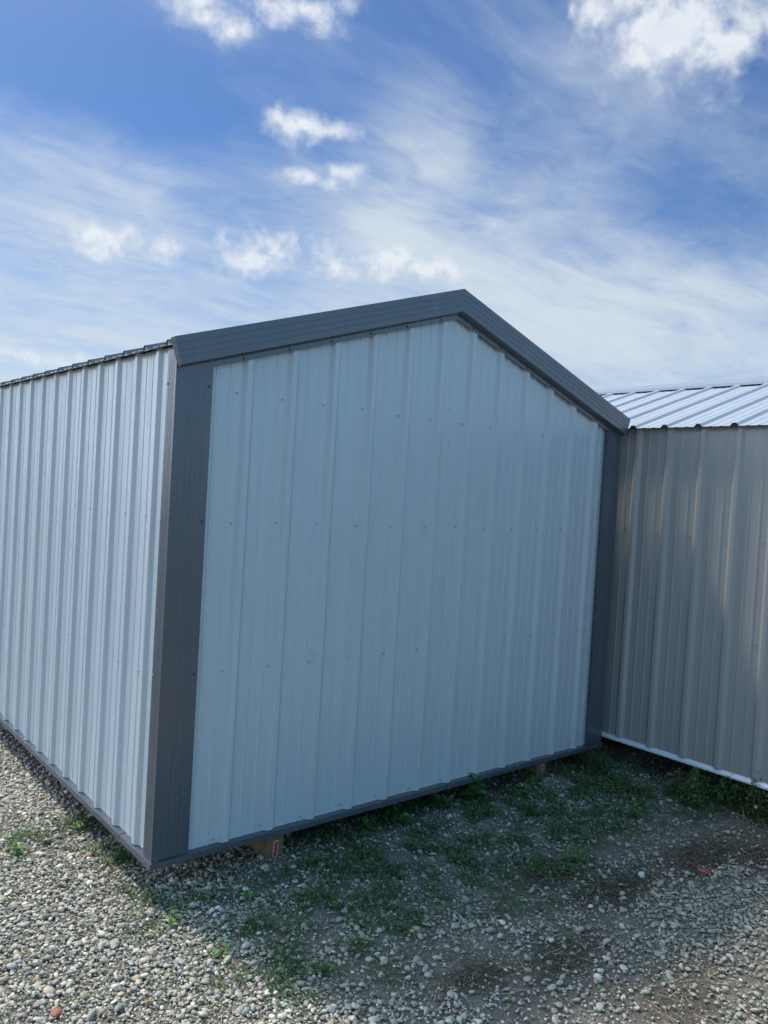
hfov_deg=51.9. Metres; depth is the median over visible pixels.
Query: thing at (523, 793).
weed
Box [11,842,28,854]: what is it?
weed
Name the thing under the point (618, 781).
clover
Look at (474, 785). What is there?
weed
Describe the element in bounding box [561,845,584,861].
weed
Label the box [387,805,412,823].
weed
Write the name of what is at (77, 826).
weed
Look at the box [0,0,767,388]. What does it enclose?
sky
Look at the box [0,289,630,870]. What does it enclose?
metal shed
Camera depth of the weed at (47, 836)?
3.71 m
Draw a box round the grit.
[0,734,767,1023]
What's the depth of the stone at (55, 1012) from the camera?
2.55 m
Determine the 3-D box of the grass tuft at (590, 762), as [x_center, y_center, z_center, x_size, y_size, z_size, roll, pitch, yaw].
[1.419,1.610,5.172,0.573,0.180,0.528,4,2,6]
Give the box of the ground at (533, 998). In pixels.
[0,726,767,1023]
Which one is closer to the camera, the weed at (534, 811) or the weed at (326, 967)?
the weed at (326, 967)
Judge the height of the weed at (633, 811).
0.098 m
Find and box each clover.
[596,770,649,796]
[659,767,721,809]
[712,772,767,823]
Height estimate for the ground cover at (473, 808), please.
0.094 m
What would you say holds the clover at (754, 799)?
on the ground at (533, 998)
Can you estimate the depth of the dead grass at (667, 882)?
3.12 m
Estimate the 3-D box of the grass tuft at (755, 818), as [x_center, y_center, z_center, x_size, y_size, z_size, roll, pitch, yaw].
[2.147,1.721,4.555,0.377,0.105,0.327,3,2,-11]
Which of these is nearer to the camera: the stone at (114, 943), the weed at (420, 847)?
the stone at (114, 943)
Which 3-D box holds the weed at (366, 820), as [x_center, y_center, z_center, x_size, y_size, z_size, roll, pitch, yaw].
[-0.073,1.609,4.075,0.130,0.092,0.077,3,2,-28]
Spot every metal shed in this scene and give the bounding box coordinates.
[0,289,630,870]
[593,377,767,790]
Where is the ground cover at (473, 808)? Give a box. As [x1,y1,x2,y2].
[0,742,767,1023]
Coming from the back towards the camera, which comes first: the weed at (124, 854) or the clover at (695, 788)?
the clover at (695, 788)
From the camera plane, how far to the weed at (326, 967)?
2.85 m
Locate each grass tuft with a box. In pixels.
[565,745,633,778]
[628,778,657,794]
[729,803,767,826]
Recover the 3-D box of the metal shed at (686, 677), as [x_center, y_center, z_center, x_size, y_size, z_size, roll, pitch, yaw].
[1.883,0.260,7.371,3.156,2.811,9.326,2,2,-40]
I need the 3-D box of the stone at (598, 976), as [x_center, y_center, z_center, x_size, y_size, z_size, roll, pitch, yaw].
[0.785,1.710,2.895,0.027,0.026,0.035,3,2,-7]
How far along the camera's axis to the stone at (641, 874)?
3.73 m
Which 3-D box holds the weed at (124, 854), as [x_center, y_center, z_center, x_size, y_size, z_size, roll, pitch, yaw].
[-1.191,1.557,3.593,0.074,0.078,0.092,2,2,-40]
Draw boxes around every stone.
[50,1008,61,1016]
[110,939,119,948]
[594,973,601,981]
[638,871,644,877]
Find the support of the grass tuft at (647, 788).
on the ground at (533, 998)
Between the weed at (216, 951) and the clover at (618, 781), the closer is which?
the weed at (216, 951)
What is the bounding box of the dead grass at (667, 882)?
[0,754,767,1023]
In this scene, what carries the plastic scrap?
on the ground at (533, 998)
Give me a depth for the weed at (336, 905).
3.31 m
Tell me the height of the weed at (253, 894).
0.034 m
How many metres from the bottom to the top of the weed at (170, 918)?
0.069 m
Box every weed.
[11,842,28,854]
[40,833,58,843]
[71,815,88,829]
[113,845,129,858]
[164,909,179,926]
[209,937,232,956]
[241,891,258,896]
[314,962,333,976]
[325,892,343,909]
[357,815,381,829]
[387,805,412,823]
[409,838,431,850]
[426,791,457,809]
[460,772,488,797]
[517,777,535,798]
[522,798,546,815]
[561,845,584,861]
[624,803,648,817]
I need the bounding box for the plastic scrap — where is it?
[701,868,711,873]
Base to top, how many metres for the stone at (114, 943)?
0.016 m
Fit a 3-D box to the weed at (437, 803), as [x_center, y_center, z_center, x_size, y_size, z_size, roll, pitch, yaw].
[0.320,1.602,4.398,0.174,0.130,0.147,3,2,-8]

